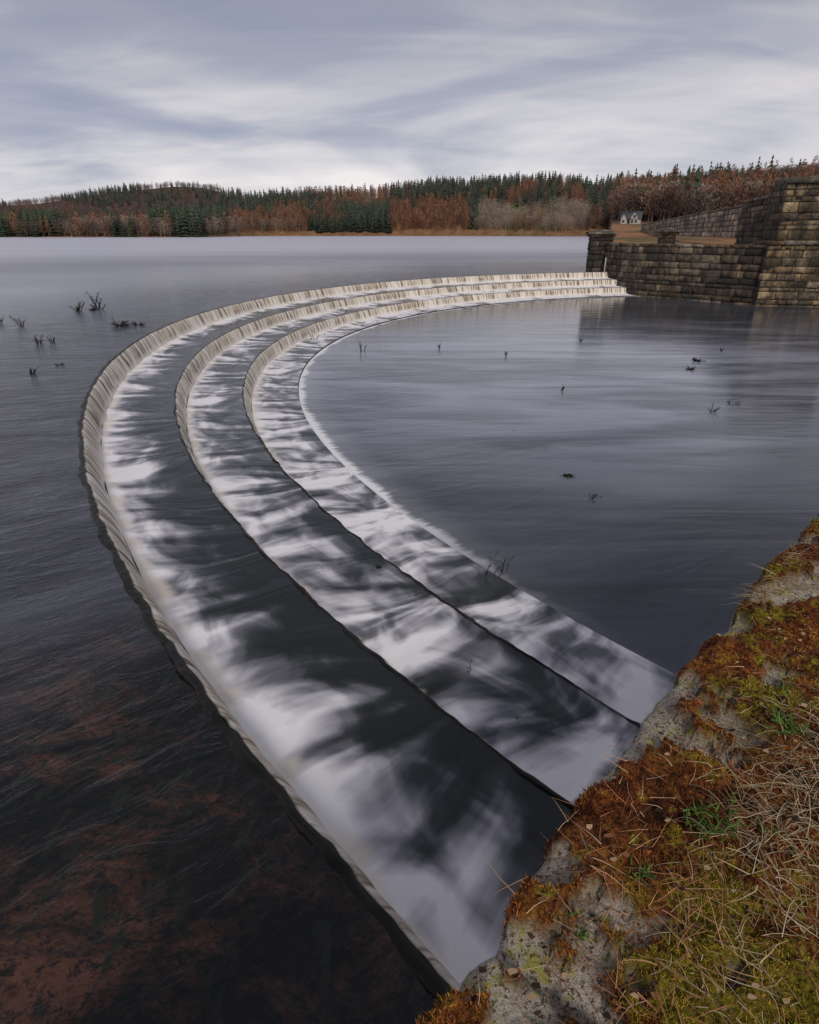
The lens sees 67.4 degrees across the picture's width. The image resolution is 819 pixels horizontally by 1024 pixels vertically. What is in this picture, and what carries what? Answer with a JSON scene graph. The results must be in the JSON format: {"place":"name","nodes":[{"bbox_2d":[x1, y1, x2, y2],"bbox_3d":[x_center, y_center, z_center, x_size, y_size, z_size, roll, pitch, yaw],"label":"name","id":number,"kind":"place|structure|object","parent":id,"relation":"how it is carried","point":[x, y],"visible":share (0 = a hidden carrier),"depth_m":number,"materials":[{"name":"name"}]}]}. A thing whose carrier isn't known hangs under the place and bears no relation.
{"place":"outdoors","nodes":[
{"label":"outdoors","id":0,"kind":"place"},
{"bbox_2d":[106,359,252,656],"bbox_3d":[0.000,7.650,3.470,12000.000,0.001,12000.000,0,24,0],"label":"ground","id":1,"kind":"structure","parent":0,"point":[137,567],"depth_m":16.98,"materials":[{"name":"grey concrete"}]},
{"bbox_2d":[0,236,602,1023],"bbox_3d":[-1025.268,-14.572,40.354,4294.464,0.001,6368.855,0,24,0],"label":"reservoir water","id":2,"kind":"structure","parent":0,"point":[162,860],"depth_m":4.37,"materials":[{"name":"grey liquid"}]},
{"bbox_2d":[9,315,25,325],"bbox_3d":[-15.699,-7.651,24.602,0.564,0.552,0.534,12,27,24],"label":"bare shrub","id":3,"kind":"object","parent":2,"relation":"in","point":[16,321],"visible":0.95,"depth_m":24.63,"materials":[{"name":"black plant"}]},
{"bbox_2d":[32,335,42,343],"bbox_3d":[-12.598,-5.839,20.839,0.386,0.368,0.235,-13,27,-26],"label":"bare shrub","id":4,"kind":"object","parent":2,"relation":"in","point":[36,341],"visible":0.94,"depth_m":20.85,"materials":[{"name":"black plant"}]},
{"bbox_2d":[69,301,83,311],"bbox_3d":[-15.816,-9.802,29.379,0.554,0.540,0.805,5,25,11],"label":"bare shrub","id":5,"kind":"object","parent":2,"relation":"in","point":[77,308],"visible":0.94,"depth_m":29.39,"materials":[{"name":"black plant"}]},
{"bbox_2d":[87,291,101,306],"bbox_3d":[-15.987,-10.749,31.101,0.803,0.835,0.522,8,26,17],"label":"bare shrub","id":6,"kind":"object","parent":2,"relation":"in","point":[93,301],"visible":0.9,"depth_m":31.11,"materials":[{"name":"black plant"}]},
{"bbox_2d":[90,300,104,309],"bbox_3d":[-15.282,-10.027,29.921,0.804,0.509,0.506,4,25,9],"label":"bare shrub","id":7,"kind":"object","parent":2,"relation":"in","point":[98,306],"visible":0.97,"depth_m":29.97,"materials":[{"name":"black plant"}]},
{"bbox_2d":[110,319,128,326],"bbox_3d":[-11.659,-7.543,24.567,0.666,0.406,0.966,0,24,0],"label":"bare shrub","id":8,"kind":"object","parent":2,"relation":"in","point":[116,324],"visible":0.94,"depth_m":24.66,"materials":[{"name":"black plant"}]},
{"bbox_2d":[77,272,677,999],"bbox_3d":[2.661,-10.142,33.343,23.028,2.324,66.620,7,25,15],"label":"curved stone weir","id":9,"kind":"object","parent":2,"relation":"in","point":[401,762],"visible":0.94,"depth_m":7.42,"materials":[{"name":"stone"}]},
{"bbox_2d":[485,550,511,576],"bbox_3d":[1.436,0.887,9.912,0.465,0.640,0.238,14,28,29],"label":"bare shrub","id":10,"kind":"object","parent":9,"relation":"on","point":[493,563],"visible":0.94,"depth_m":9.93,"materials":[{"name":"black plant"}]},
{"bbox_2d":[603,257,606,272],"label":"depth gauge post","id":11,"kind":"object","parent":9,"relation":"attached to","point":[604,267],"visible":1,"depth_m":58.89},
{"bbox_2d":[0,186,735,324],"bbox_3d":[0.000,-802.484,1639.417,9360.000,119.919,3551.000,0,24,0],"label":"hills","id":12,"kind":"structure","parent":0,"point":[630,233],"depth_m":838.55,"materials":[{"name":"brown plant"}]},
{"bbox_2d":[2,174,815,236],"bbox_3d":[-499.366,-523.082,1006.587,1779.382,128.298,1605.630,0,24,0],"label":"birch woodland","id":13,"kind":"object","parent":12,"relation":"on","point":[561,217],"visible":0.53,"depth_m":749.60,"materials":[{"name":"brown plant"}]},
{"bbox_2d":[0,154,818,236],"bbox_3d":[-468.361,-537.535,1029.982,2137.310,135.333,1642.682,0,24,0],"label":"conifer forest","id":14,"kind":"object","parent":12,"relation":"on","point":[375,217],"visible":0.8,"depth_m":866.04,"materials":[{"name":"green plant"}]},
{"bbox_2d":[0,162,818,236],"bbox_3d":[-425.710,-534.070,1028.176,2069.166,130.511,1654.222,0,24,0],"label":"bare woodland","id":15,"kind":"object","parent":12,"relation":"on","point":[778,172],"visible":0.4,"depth_m":481.93,"materials":[{"name":"brown plant"}]},
{"bbox_2d":[2,156,818,236],"bbox_3d":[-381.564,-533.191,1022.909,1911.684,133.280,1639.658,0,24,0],"label":"larch forest","id":16,"kind":"object","parent":12,"relation":"on","point":[429,212],"visible":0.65,"depth_m":845.85,"materials":[{"name":"orange plant"}]},
{"bbox_2d":[620,209,642,223],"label":"white farmhouse","id":17,"kind":"object","parent":12,"relation":"on","point":[630,217],"visible":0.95,"depth_m":243.42,"materials":[{"name":"paint"}]},
{"bbox_2d":[654,228,681,243],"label":"stone gate pier","id":18,"kind":"structure","parent":12,"relation":"on","point":[667,235],"depth_m":62.92,"materials":[{"name":"stone"}]},
{"bbox_2d":[602,243,764,304],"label":"stone retaining wall","id":19,"kind":"structure","parent":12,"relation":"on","point":[722,273],"depth_m":51.52,"materials":[{"name":"brown stone"}]},
{"bbox_2d":[735,195,770,244],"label":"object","id":20,"kind":"object","parent":19,"relation":"on","point":[752,220],"visible":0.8,"depth_m":53.02,"materials":[{"name":"grey stone"}]},
{"bbox_2d":[641,204,742,237],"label":"sloping stone wall","id":21,"kind":"structure","parent":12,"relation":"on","point":[723,222],"depth_m":70.76,"materials":[{"name":"stone"}]},
{"bbox_2d":[0,0,818,205],"label":"sky","id":22,"kind":"structure","parent":0,"point":[247,95],"materials":[{"name":"grey"}]},
{"bbox_2d":[299,296,818,674],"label":"pool water","id":23,"kind":"structure","parent":0,"point":[673,530],"depth_m":16.72,"materials":[{"name":"grey liquid"}]},
{"bbox_2d":[558,473,575,478],"bbox_3d":[3.677,-0.846,14.301,0.426,0.167,0.384,0,24,0],"label":"floating debris","id":24,"kind":"object","parent":23,"relation":"on","point":[567,475],"visible":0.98,"depth_m":14.28,"materials":[{"name":"wood"}]},
{"bbox_2d":[585,230,618,270],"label":"stone gate pier","id":25,"kind":"structure","parent":0,"point":[598,239],"depth_m":59.62,"materials":[{"name":"grey stone"}]},
{"bbox_2d":[752,176,818,306],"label":"stone buttress","id":26,"kind":"structure","parent":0,"point":[788,275],"depth_m":46.24,"materials":[{"name":"brown stone"}]},
{"label":"embankment","id":27,"kind":"structure","parent":0,"visible":0},
{"bbox_2d":[423,516,818,1023],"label":"mossy stone wall","id":28,"kind":"structure","parent":27,"relation":"on","point":[518,954],"depth_m":1.05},
{"bbox_2d":[415,514,818,1023],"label":"moss","id":29,"kind":"object","parent":28,"relation":"on","point":[508,911],"visible":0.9,"depth_m":1.07,"materials":[{"name":"brown plant"}]},
{"bbox_2d":[464,535,818,1018],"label":"leaf litter","id":30,"kind":"object","parent":28,"relation":"on","point":[536,985],"visible":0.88,"depth_m":1.04,"materials":[{"name":"brown plant"}]},
{"bbox_2d":[476,529,818,1023],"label":"pine needles","id":31,"kind":"object","parent":28,"relation":"on","point":[677,925],"visible":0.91,"depth_m":0.98,"materials":[{"name":"brown plant"}]},
{"bbox_2d":[554,673,814,941],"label":"green sprigs","id":32,"kind":"object","parent":28,"relation":"on","point":[790,723],"visible":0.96,"depth_m":1.13,"materials":[{"name":"green plant"}]},
{"bbox_2d":[605,536,818,1023],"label":"dry grass","id":33,"kind":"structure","parent":28,"relation":"on","point":[763,591],"depth_m":1.11,"materials":[{"name":"beige plant"}]}
]}

